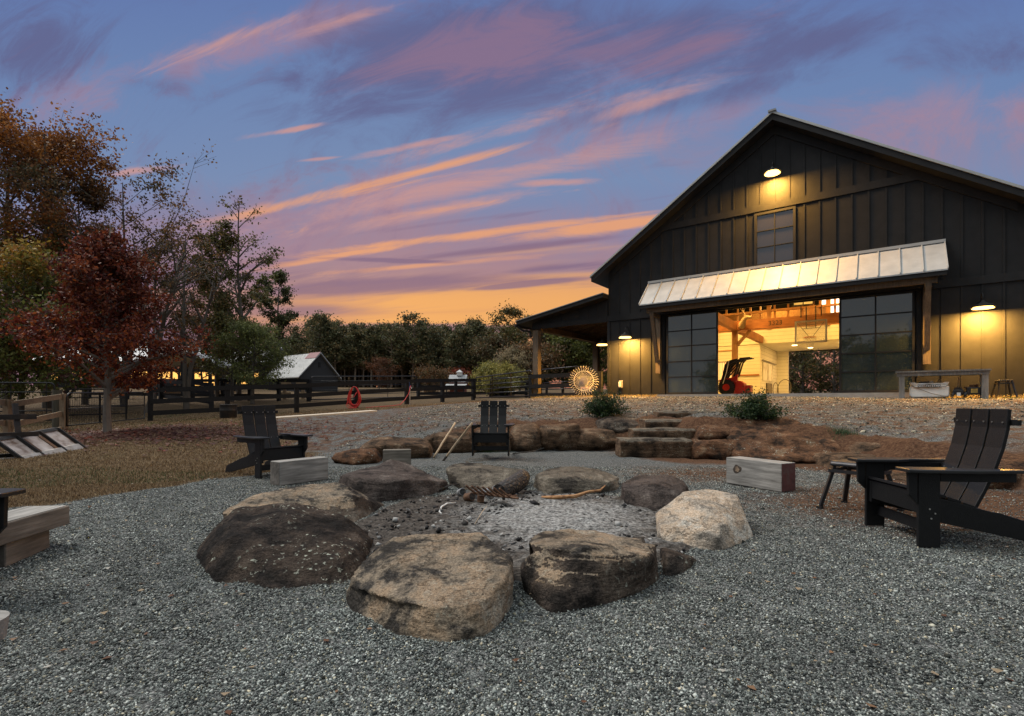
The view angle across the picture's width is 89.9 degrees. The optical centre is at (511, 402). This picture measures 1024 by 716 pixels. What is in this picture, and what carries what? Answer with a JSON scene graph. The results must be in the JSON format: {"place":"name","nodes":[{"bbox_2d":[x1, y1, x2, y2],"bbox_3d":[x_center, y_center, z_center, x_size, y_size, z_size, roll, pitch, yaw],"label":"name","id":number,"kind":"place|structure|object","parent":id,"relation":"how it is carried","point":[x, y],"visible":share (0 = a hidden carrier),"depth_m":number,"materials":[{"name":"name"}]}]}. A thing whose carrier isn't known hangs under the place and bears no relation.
{"place":"outdoors","nodes":[
{"label":"outdoors","id":0,"kind":"place"},
{"bbox_2d":[0,400,486,507],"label":"grass","id":1,"kind":"structure","parent":0,"point":[111,490],"depth_m":8.00,"materials":[{"name":"plant"}]},
{"bbox_2d":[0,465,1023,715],"bbox_3d":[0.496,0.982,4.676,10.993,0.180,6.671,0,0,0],"label":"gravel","id":2,"kind":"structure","parent":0,"point":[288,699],"depth_m":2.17,"materials":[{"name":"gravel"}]},
{"bbox_2d":[0,386,1023,715],"bbox_3d":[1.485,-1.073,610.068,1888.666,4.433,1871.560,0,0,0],"label":"ground","id":3,"kind":"structure","parent":0,"point":[928,442],"depth_m":3.43,"materials":[{"name":"gravel"}]},
{"bbox_2d":[0,488,25,533],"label":"adirondack chair","id":4,"kind":"object","parent":3,"relation":"on","point":[5,493],"visible":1,"depth_m":2.63,"materials":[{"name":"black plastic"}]},
{"bbox_2d":[0,403,38,459],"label":"fence","id":5,"kind":"object","parent":3,"relation":"on","point":[16,417],"visible":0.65,"depth_m":8.79,"materials":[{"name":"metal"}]},
{"bbox_2d":[0,530,48,566],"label":"landscape timber","id":6,"kind":"object","parent":3,"relation":"on","point":[11,553],"visible":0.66,"depth_m":3.25,"materials":[{"name":"wood"}]},
{"bbox_2d":[0,505,68,545],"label":"landscape timber","id":7,"kind":"object","parent":6,"relation":"on","point":[25,521],"visible":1,"depth_m":3.33,"materials":[{"name":"wood"}]},
{"bbox_2d":[0,390,67,432],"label":"pine board fence","id":8,"kind":"object","parent":3,"relation":"on","point":[57,415],"visible":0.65,"depth_m":14.46,"materials":[{"name":"wood"}]},
{"bbox_2d":[66,392,144,425],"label":"tube gate","id":9,"kind":"structure","parent":8,"relation":"attached to","point":[100,407],"depth_m":16.82,"materials":[{"name":"metal"}]},
{"bbox_2d":[0,428,86,458],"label":"slatted panel","id":10,"kind":"object","parent":3,"relation":"on","point":[50,441],"visible":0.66,"depth_m":9.03,"materials":[{"name":"wood"}]},
{"bbox_2d":[0,268,88,400],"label":"autumn tree","id":11,"kind":"object","parent":3,"relation":"on","point":[9,365],"visible":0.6,"depth_m":19.68,"materials":[{"name":"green plant"}]},
{"bbox_2d":[0,227,100,413],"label":"autumn tree","id":12,"kind":"object","parent":3,"relation":"on","point":[28,261],"visible":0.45,"depth_m":20.67,"materials":[{"name":"green plant"}]},
{"bbox_2d":[0,276,124,411],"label":"autumn tree","id":13,"kind":"object","parent":3,"relation":"on","point":[81,385],"visible":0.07,"depth_m":22.73,"materials":[{"name":"red plant"}]},
{"bbox_2d":[0,87,140,407],"bbox_3d":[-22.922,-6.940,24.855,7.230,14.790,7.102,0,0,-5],"label":"autumn tree","id":14,"kind":"object","parent":3,"relation":"on","point":[5,133],"visible":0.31,"depth_m":24.34,"materials":[{"name":"orange plant"}]},
{"bbox_2d":[0,158,162,404],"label":"autumn tree","id":15,"kind":"object","parent":3,"relation":"on","point":[96,205],"visible":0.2,"depth_m":26.23,"materials":[{"name":"brown plant"}]},
{"bbox_2d":[0,224,217,433],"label":"red maple","id":16,"kind":"object","parent":3,"relation":"on","point":[97,268],"visible":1,"depth_m":12.64,"materials":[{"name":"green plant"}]},
{"bbox_2d":[0,138,229,406],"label":"autumn tree","id":17,"kind":"object","parent":3,"relation":"on","point":[49,182],"visible":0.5,"depth_m":25.46,"materials":[{"name":"brown plant"}]},
{"bbox_2d":[86,219,208,398],"bbox_3d":[-19.454,-4.634,27.534,7.257,9.803,5.486,0,0,-14],"label":"autumn tree","id":18,"kind":"object","parent":3,"relation":"on","point":[161,282],"visible":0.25,"depth_m":27.56,"materials":[{"name":"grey plant"}]},
{"bbox_2d":[33,346,282,387],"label":"lit house","id":19,"kind":"structure","parent":3,"relation":"on","point":[175,375],"depth_m":56.29,"materials":[{"name":"yellow"}]},
{"bbox_2d":[116,229,222,412],"bbox_3d":[-15.161,-3.459,22.908,4.753,8.282,4.653,0,0,-11],"label":"bare tree","id":20,"kind":"object","parent":3,"relation":"on","point":[168,311],"visible":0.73,"depth_m":22.78,"materials":[{"name":"brown plant"}]},
{"bbox_2d":[112,351,235,392],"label":"open pavilion","id":21,"kind":"structure","parent":3,"relation":"on","point":[177,363],"depth_m":38.81,"materials":[{"name":"metal"}]},
{"bbox_2d":[158,380,213,407],"bbox_3d":[-17.395,-0.399,27.297,7.329,1.830,0.295,0,0,39],"label":"board fence","id":22,"kind":"object","parent":3,"relation":"on","point":[209,393],"visible":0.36,"depth_m":26.75,"materials":[{"name":"black paint"}]},
{"bbox_2d":[150,235,232,408],"bbox_3d":[-15.558,-3.824,24.986,3.419,8.662,2.718,0,0,40],"label":"bare tree","id":23,"kind":"object","parent":3,"relation":"on","point":[186,380],"visible":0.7,"depth_m":24.90,"materials":[{"name":"brown plant"}]},
{"bbox_2d":[163,311,231,378],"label":"autumn tree","id":24,"kind":"object","parent":3,"relation":"on","point":[200,351],"visible":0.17,"depth_m":45.51,"materials":[{"name":"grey plant"}]},
{"bbox_2d":[89,379,310,401],"bbox_3d":[-18.935,-0.679,30.508,15.354,1.666,0.485,0,0,10],"label":"board fence","id":25,"kind":"object","parent":3,"relation":"on","point":[278,391],"visible":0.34,"depth_m":29.92,"materials":[{"name":"black paint"}]},
{"bbox_2d":[174,216,250,396],"bbox_3d":[-17.515,-5.316,29.834,4.140,10.814,4.674,0,0,-37],"label":"slim tree","id":26,"kind":"object","parent":3,"relation":"on","point":[226,238],"visible":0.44,"depth_m":29.71,"materials":[{"name":"green plant"}]},
{"bbox_2d":[187,305,268,401],"bbox_3d":[-15.588,-2.725,29.449,4.740,5.770,4.899,0,0,20],"label":"green tree","id":27,"kind":"object","parent":3,"relation":"on","point":[221,321],"visible":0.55,"depth_m":28.53,"materials":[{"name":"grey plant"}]},
{"bbox_2d":[186,191,284,400],"bbox_3d":[-16.301,-6.008,30.357,5.250,12.201,5.499,0,0,-42],"label":"slim tree","id":28,"kind":"object","parent":3,"relation":"on","point":[242,301],"visible":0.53,"depth_m":30.48,"materials":[{"name":"green plant"}]},
{"bbox_2d":[0,414,472,457],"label":"leaf litter","id":29,"kind":"object","parent":3,"relation":"on","point":[119,432],"visible":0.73,"depth_m":12.44,"materials":[{"name":"plant"}]},
{"bbox_2d":[200,316,303,403],"bbox_3d":[-13.865,-2.180,27.709,4.774,4.927,4.922,0,0,2],"label":"green tree","id":30,"kind":"object","parent":3,"relation":"on","point":[246,332],"visible":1,"depth_m":27.12,"materials":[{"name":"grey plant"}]},
{"bbox_2d":[225,406,312,478],"bbox_3d":[-3.475,0.523,7.238,1.118,0.954,0.820,0,0,36],"label":"adirondack chair","id":31,"kind":"object","parent":3,"relation":"on","point":[262,445],"visible":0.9,"depth_m":7.17,"materials":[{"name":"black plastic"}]},
{"bbox_2d":[247,267,303,363],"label":"slim tree","id":32,"kind":"object","parent":3,"relation":"on","point":[279,277],"visible":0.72,"depth_m":51.50,"materials":[{"name":"green plant"}]},
{"bbox_2d":[195,503,372,588],"bbox_3d":[-1.526,0.912,3.224,1.235,0.331,1.343,0,0,-11],"label":"boulder","id":33,"kind":"object","parent":3,"relation":"on","point":[280,545],"visible":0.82,"depth_m":3.08,"materials":[{"name":"stone"}]},
{"bbox_2d":[270,456,327,485],"bbox_3d":[-2.671,0.857,6.466,0.200,0.287,0.680,0,0,34],"label":"timber block","id":34,"kind":"object","parent":3,"relation":"on","point":[293,471],"depth_m":6.35,"materials":[{"name":"wood"}]},
{"bbox_2d":[222,483,383,522],"bbox_3d":[-1.706,0.908,4.458,1.415,0.324,0.778,0,0,-24],"label":"boulder","id":35,"kind":"object","parent":3,"relation":"on","point":[351,504],"visible":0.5,"depth_m":4.44,"materials":[{"name":"brown stone"}]},
{"bbox_2d":[267,352,341,391],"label":"shed","id":36,"kind":"structure","parent":3,"relation":"on","point":[315,364],"depth_m":45.11,"materials":[{"name":"metal"}]},
{"bbox_2d":[148,378,474,420],"bbox_3d":[-7.720,-0.245,24.435,15.752,2.308,1.050,0,0,-42],"label":"board fence","id":37,"kind":"object","parent":3,"relation":"on","point":[227,398],"visible":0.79,"depth_m":22.55,"materials":[{"name":"black paint"}]},
{"bbox_2d":[297,309,341,357],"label":"pine tree","id":38,"kind":"object","parent":3,"relation":"on","point":[311,323],"visible":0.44,"depth_m":76.30,"materials":[{"name":"green plant"}]},
{"bbox_2d":[308,313,339,363],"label":"pine tree","id":39,"kind":"object","parent":3,"relation":"on","point":[324,329],"visible":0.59,"depth_m":76.54,"materials":[{"name":"green plant"}]},
{"bbox_2d":[319,323,349,369],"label":"pine tree","id":40,"kind":"object","parent":3,"relation":"on","point":[334,336],"visible":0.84,"depth_m":76.00,"materials":[{"name":"green plant"}]},
{"bbox_2d":[333,321,367,379],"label":"pine tree","id":41,"kind":"object","parent":3,"relation":"on","point":[352,339],"visible":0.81,"depth_m":76.43,"materials":[{"name":"green plant"}]},
{"bbox_2d":[331,448,382,464],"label":"bank rock","id":42,"kind":"object","parent":3,"relation":"on","point":[358,456],"visible":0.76,"depth_m":8.35,"materials":[{"name":"brown stone"}]},
{"bbox_2d":[311,376,416,399],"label":"tube gate","id":43,"kind":"structure","parent":3,"relation":"on","point":[361,385],"depth_m":30.61,"materials":[{"name":"metal"}]},
{"bbox_2d":[357,323,386,387],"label":"pine tree","id":44,"kind":"object","parent":3,"relation":"on","point":[371,336],"visible":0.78,"depth_m":76.31,"materials":[{"name":"green plant"}]},
{"bbox_2d":[363,354,401,388],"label":"autumn bush","id":45,"kind":"object","parent":3,"relation":"on","point":[378,369],"visible":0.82,"depth_m":59.95,"materials":[{"name":"brown plant"}]},
{"bbox_2d":[338,459,447,501],"bbox_3d":[-1.288,0.876,5.729,1.266,0.392,1.190,0,0,-19],"label":"boulder","id":46,"kind":"object","parent":3,"relation":"on","point":[390,480],"visible":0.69,"depth_m":5.36,"materials":[{"name":"stone"}]},
{"bbox_2d":[374,320,412,387],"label":"pine tree","id":47,"kind":"object","parent":3,"relation":"on","point":[392,343],"visible":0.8,"depth_m":76.26,"materials":[{"name":"green plant"}]},
{"bbox_2d":[360,437,432,458],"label":"bank rock","id":48,"kind":"object","parent":3,"relation":"on","point":[420,448],"visible":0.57,"depth_m":9.17,"materials":[{"name":"stone"}]},
{"bbox_2d":[383,449,410,464],"bbox_3d":[-1.616,0.830,7.209,0.384,0.340,0.100,0,0,-12],"label":"timber stub","id":49,"kind":"object","parent":3,"relation":"on","point":[402,455],"visible":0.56,"depth_m":7.17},
{"bbox_2d":[388,310,436,387],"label":"pine tree","id":50,"kind":"object","parent":3,"relation":"on","point":[407,318],"visible":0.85,"depth_m":76.63,"materials":[{"name":"green plant"}]},
{"bbox_2d":[410,325,441,383],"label":"pine tree","id":51,"kind":"object","parent":3,"relation":"on","point":[423,359],"visible":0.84,"depth_m":76.03,"materials":[{"name":"green plant"}]},
{"bbox_2d":[346,532,513,641],"bbox_3d":[-0.418,0.914,2.646,0.856,0.309,1.092,0,0,0],"label":"boulder","id":52,"kind":"object","parent":3,"relation":"on","point":[452,587],"visible":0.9,"depth_m":2.43,"materials":[{"name":"beige stone"}]},
{"bbox_2d":[408,361,456,391],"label":"autumn bush","id":53,"kind":"object","parent":3,"relation":"on","point":[425,372],"visible":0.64,"depth_m":41.67,"materials":[{"name":"brown plant"}]},
{"bbox_2d":[436,331,467,370],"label":"pine tree","id":54,"kind":"object","parent":3,"relation":"on","point":[448,361],"visible":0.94,"depth_m":76.02,"materials":[{"name":"green plant"}]},
{"bbox_2d":[431,431,476,452],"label":"bank rock","id":55,"kind":"object","parent":3,"relation":"on","point":[464,444],"visible":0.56,"depth_m":10.11,"materials":[{"name":"stone"}]},
{"bbox_2d":[453,314,488,383],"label":"pine tree","id":56,"kind":"object","parent":3,"relation":"on","point":[478,325],"visible":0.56,"depth_m":76.67,"materials":[{"name":"green plant"}]},
{"bbox_2d":[417,379,527,397],"bbox_3d":[-2.658,-0.839,35.277,8.308,1.552,0.860,0,0,-30],"label":"board fence","id":57,"kind":"object","parent":3,"relation":"on","point":[419,393],"visible":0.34,"depth_m":34.93,"materials":[{"name":"black paint"}]},
{"bbox_2d":[446,458,525,490],"bbox_3d":[-0.319,0.902,6.362,0.996,0.332,1.252,0,0,0],"label":"boulder","id":58,"kind":"object","parent":3,"relation":"on","point":[469,474],"visible":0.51,"depth_m":6.16,"materials":[{"name":"grey stone"}]},
{"bbox_2d":[465,329,512,374],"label":"mixed tree","id":59,"kind":"object","parent":3,"relation":"on","point":[488,349],"visible":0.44,"depth_m":54.23,"materials":[{"name":"green plant"}]},
{"bbox_2d":[467,401,514,455],"bbox_3d":[-0.347,0.448,9.289,0.820,0.954,1.118,0,0,3],"label":"adirondack chair","id":60,"kind":"object","parent":3,"relation":"on","point":[492,435],"visible":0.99,"depth_m":9.32,"materials":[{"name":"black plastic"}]},
{"bbox_2d":[464,359,528,395],"bbox_3d":[-1.022,-1.724,35.914,4.867,3.136,5.187,0,0,2],"label":"weeping shrub","id":61,"kind":"object","parent":3,"relation":"on","point":[487,368],"visible":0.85,"depth_m":35.45,"materials":[{"name":"green plant"}]},
{"bbox_2d":[475,370,531,398],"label":"tube gate","id":62,"kind":"structure","parent":3,"relation":"on","point":[492,384],"depth_m":26.60,"materials":[{"name":"metal"}]},
{"bbox_2d":[481,300,534,390],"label":"mixed tree","id":63,"kind":"object","parent":3,"relation":"on","point":[510,330],"visible":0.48,"depth_m":57.44,"materials":[{"name":"green plant"}]},
{"bbox_2d":[491,343,531,385],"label":"tree","id":64,"kind":"object","parent":3,"relation":"on","point":[520,362],"visible":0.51,"depth_m":43.78,"materials":[{"name":"green plant"}]},
{"bbox_2d":[10,459,1014,714],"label":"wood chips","id":65,"kind":"object","parent":3,"relation":"on","point":[520,653],"visible":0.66,"depth_m":2.06,"materials":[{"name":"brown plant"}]},
{"bbox_2d":[15,436,1017,687],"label":"loose stones","id":66,"kind":"object","parent":3,"relation":"on","point":[65,620],"visible":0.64,"depth_m":2.29,"materials":[{"name":"stone"}]},
{"bbox_2d":[355,490,693,581],"bbox_3d":[0.100,1.059,4.475,3.100,0.241,3.250,0,0,0],"label":"ash bed","id":67,"kind":"object","parent":3,"relation":"on","point":[526,522],"visible":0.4,"depth_m":4.25,"materials":[{"name":"gravel"}]},
{"bbox_2d":[493,470,529,494],"bbox_3d":[0.020,0.886,5.564,0.204,0.258,0.551,0,0,31],"label":"charred log","id":68,"kind":"object","parent":67,"relation":"on","point":[517,482],"visible":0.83,"depth_m":5.46,"materials":[{"name":"wood"}]},
{"bbox_2d":[363,488,685,563],"bbox_3d":[0.119,0.972,4.397,2.655,0.094,2.934,0,0,0],"label":"charcoal","id":69,"kind":"object","parent":67,"relation":"on","point":[465,522],"visible":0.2,"depth_m":4.26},
{"bbox_2d":[511,423,541,451],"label":"bank rock","id":70,"kind":"object","parent":3,"relation":"on","point":[526,436],"visible":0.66,"depth_m":10.43,"materials":[{"name":"stone"}]},
{"bbox_2d":[494,335,571,393],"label":"mixed tree","id":71,"kind":"object","parent":3,"relation":"on","point":[548,362],"visible":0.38,"depth_m":45.42,"materials":[{"name":"green plant"}]},
{"bbox_2d":[539,423,580,450],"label":"bank rock","id":72,"kind":"object","parent":3,"relation":"on","point":[562,437],"visible":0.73,"depth_m":10.61,"materials":[{"name":"stone"}]},
{"bbox_2d":[528,333,592,392],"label":"mixed tree","id":73,"kind":"object","parent":3,"relation":"on","point":[559,340],"visible":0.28,"depth_m":48.49,"materials":[{"name":"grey plant"}]},
{"bbox_2d":[529,371,602,397],"bbox_3d":[2.258,-0.625,22.284,3.620,1.330,0.197,0,0,36],"label":"board fence","id":74,"kind":"object","parent":3,"relation":"on","point":[599,382],"visible":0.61,"depth_m":22.16,"materials":[{"name":"black paint"}]},
{"bbox_2d":[533,466,618,493],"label":"boulder","id":75,"kind":"object","parent":3,"relation":"on","point":[566,479],"visible":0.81,"depth_m":5.76,"materials":[{"name":"grey stone"}]},
{"bbox_2d":[562,338,606,388],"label":"mixed tree","id":76,"kind":"object","parent":3,"relation":"on","point":[579,353],"visible":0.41,"depth_m":46.91,"materials":[{"name":"green plant"}]},
{"bbox_2d":[520,529,657,612],"bbox_3d":[0.451,0.917,2.946,0.834,0.310,1.069,0,0,0],"label":"boulder","id":77,"kind":"object","parent":3,"relation":"on","point":[564,570],"visible":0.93,"depth_m":2.67,"materials":[{"name":"brown stone"}]},
{"bbox_2d":[576,428,616,450],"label":"bank rock","id":78,"kind":"object","parent":3,"relation":"on","point":[589,439],"visible":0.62,"depth_m":10.61,"materials":[{"name":"stone"}]},
{"bbox_2d":[577,385,630,416],"bbox_3d":[2.151,-0.023,11.913,1.167,0.756,0.959,0,0,-23],"label":"shrub","id":79,"kind":"object","parent":3,"relation":"on","point":[604,408],"visible":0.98,"depth_m":11.78,"materials":[{"name":"green plant"}]},
{"bbox_2d":[595,416,638,432],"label":"bank rock","id":80,"kind":"object","parent":3,"relation":"on","point":[619,424],"visible":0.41,"depth_m":11.09,"materials":[{"name":"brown stone"}]},
{"bbox_2d":[615,437,692,457],"bbox_3d":[2.641,0.839,9.549,1.351,0.368,0.520,0,0,0],"label":"stone step","id":81,"kind":"object","parent":3,"relation":"on","point":[647,447],"visible":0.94,"depth_m":9.31,"materials":[{"name":"stone"}]},
{"bbox_2d":[621,475,688,510],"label":"boulder","id":82,"kind":"object","parent":3,"relation":"on","point":[654,492],"visible":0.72,"depth_m":4.88,"materials":[{"name":"stone"}]},
{"bbox_2d":[639,419,682,427],"bbox_3d":[3.235,0.481,10.524,1.150,0.285,0.570,0,0,0],"label":"stone step","id":83,"kind":"object","parent":3,"relation":"on","point":[647,423],"visible":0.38,"depth_m":10.29,"materials":[{"name":"stone"}]},
{"bbox_2d":[628,427,695,438],"bbox_3d":[2.960,0.647,9.970,1.328,0.305,0.582,0,0,0],"label":"stone step","id":84,"kind":"object","parent":3,"relation":"on","point":[667,432],"visible":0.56,"depth_m":9.75,"materials":[{"name":"stone"}]},
{"bbox_2d":[328,396,1023,456],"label":"yard gravel","id":85,"kind":"structure","parent":3,"relation":"on","point":[719,397],"depth_m":12.80,"materials":[{"name":"gravel"}]},
{"bbox_2d":[660,548,696,576],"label":"boulder","id":86,"kind":"object","parent":3,"relation":"on","point":[673,562],"visible":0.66,"depth_m":3.09,"materials":[{"name":"brown stone"}]},
{"bbox_2d":[655,489,752,550],"bbox_3d":[1.513,0.895,4.057,0.733,0.345,1.240,0,0,16],"label":"boulder","id":87,"kind":"object","parent":3,"relation":"on","point":[712,520],"visible":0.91,"depth_m":3.75,"materials":[{"name":"stone"}]},
{"bbox_2d":[691,438,734,459],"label":"bank rock","id":88,"kind":"object","parent":3,"relation":"on","point":[717,449],"visible":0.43,"depth_m":9.04,"materials":[{"name":"brown stone"}]},
{"bbox_2d":[695,424,730,439],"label":"bank rock","id":89,"kind":"object","parent":3,"relation":"on","point":[709,432],"visible":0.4,"depth_m":9.41,"materials":[{"name":"brown stone"}]},
{"bbox_2d":[717,386,790,419],"bbox_3d":[4.625,0.011,9.883,1.318,0.663,1.033,0,0,0],"label":"shrub","id":90,"kind":"object","parent":3,"relation":"on","point":[755,407],"visible":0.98,"depth_m":9.75,"materials":[{"name":"green plant"}]},
{"bbox_2d":[726,456,794,491],"bbox_3d":[2.933,0.840,6.088,0.244,0.320,0.755,0,0,-27],"label":"timber block","id":91,"kind":"object","parent":3,"relation":"on","point":[773,475],"depth_m":5.94,"materials":[{"name":"grey wood"}]},
{"bbox_2d":[514,108,1023,397],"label":"barn","id":92,"kind":"structure","parent":3,"relation":"on","point":[891,259],"depth_m":16.84,"materials":[{"name":"black"}]},
{"bbox_2d":[666,310,717,393],"bbox_3d":[6.698,-1.825,19.121,1.890,3.030,0.055,0,0,36],"label":"sliding door","id":93,"kind":"structure","parent":92,"relation":"in","point":[691,338],"depth_m":19.10,"materials":[{"name":"grey glass"}]},
{"bbox_2d":[718,357,753,393],"bbox_3d":[8.552,-1.019,20.910,2.340,1.494,1.150,0,0,36],"label":"red tractor loader","id":94,"kind":"object","parent":92,"relation":"on","point":[732,385],"visible":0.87,"depth_m":20.28,"materials":[{"name":"paint"}]},
{"bbox_2d":[754,206,795,265],"bbox_3d":[9.003,-5.640,17.574,1.280,1.880,0.110,0,0,36],"label":"window","id":95,"kind":"structure","parent":92,"relation":"in","point":[775,232],"depth_m":17.54,"materials":[{"name":"grey glass"}]},
{"bbox_2d":[795,304,826,346],"bbox_3d":[11.386,-2.933,19.585,1.080,1.629,0.572,0,0,36],"label":"basketball hoop","id":96,"kind":"object","parent":92,"relation":"hanging from","point":[813,336],"visible":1,"depth_m":19.70,"materials":[{"name":"white metal"}]},
{"bbox_2d":[839,290,914,392],"bbox_3d":[11.217,-1.825,15.827,1.900,3.030,0.055,0,0,36],"label":"sliding door","id":97,"kind":"structure","parent":92,"relation":"in","point":[877,331],"depth_m":15.81,"materials":[{"name":"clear glass"}]},
{"bbox_2d":[726,417,840,463],"bbox_3d":[4.937,0.700,9.089,2.179,0.866,1.718,0,0,29],"label":"bank rock","id":98,"kind":"object","parent":3,"relation":"on","point":[771,439],"visible":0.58,"depth_m":8.87,"materials":[{"name":"brown stone"}]},
{"bbox_2d":[789,350,835,392],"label":"back tree","id":99,"kind":"object","parent":3,"relation":"on","point":[800,387],"visible":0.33,"depth_m":44.96,"materials":[{"name":"green plant"}]},
{"bbox_2d":[793,350,838,392],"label":"back tree","id":100,"kind":"object","parent":3,"relation":"on","point":[834,384],"visible":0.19,"depth_m":47.72,"materials":[{"name":"green plant"}]},
{"bbox_2d":[812,452,875,467],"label":"bank rock","id":101,"kind":"object","parent":3,"relation":"on","point":[824,459],"visible":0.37,"depth_m":8.04,"materials":[{"name":"stone"}]},
{"bbox_2d":[816,459,904,510],"bbox_3d":[3.240,0.778,4.780,0.520,0.457,0.520,0,0,-33],"label":"metal stool","id":102,"kind":"object","parent":3,"relation":"on","point":[847,466],"visible":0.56,"depth_m":4.82,"materials":[{"name":"black metal"}]},
{"bbox_2d":[909,377,952,396],"bbox_3d":[11.698,-0.419,14.330,0.937,0.559,0.409,0,0,36],"label":"sprayer tank","id":103,"kind":"object","parent":3,"relation":"on","point":[926,389],"visible":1,"depth_m":14.24,"materials":[{"name":"white plastic"}]},
{"bbox_2d":[847,408,1023,547],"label":"adirondack chair","id":104,"kind":"object","parent":3,"relation":"on","point":[952,487],"visible":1,"depth_m":3.63,"materials":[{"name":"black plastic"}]},
{"bbox_2d":[895,369,991,398],"bbox_3d":[11.891,-0.440,14.228,2.010,0.880,0.600,0,0,37],"label":"work table","id":105,"kind":"object","parent":3,"relation":"on","point":[982,373],"visible":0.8,"depth_m":13.95,"materials":[{"name":"grey wood"}]},
{"bbox_2d":[936,456,1023,489],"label":"bank rock","id":106,"kind":"object","parent":3,"relation":"on","point":[1008,463],"visible":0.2,"depth_m":6.10,"materials":[{"name":"brown stone"}]},
{"bbox_2d":[0,0,1023,389],"label":"sky","id":107,"kind":"structure","parent":0,"point":[448,160],"materials":[{"name":"blue"}]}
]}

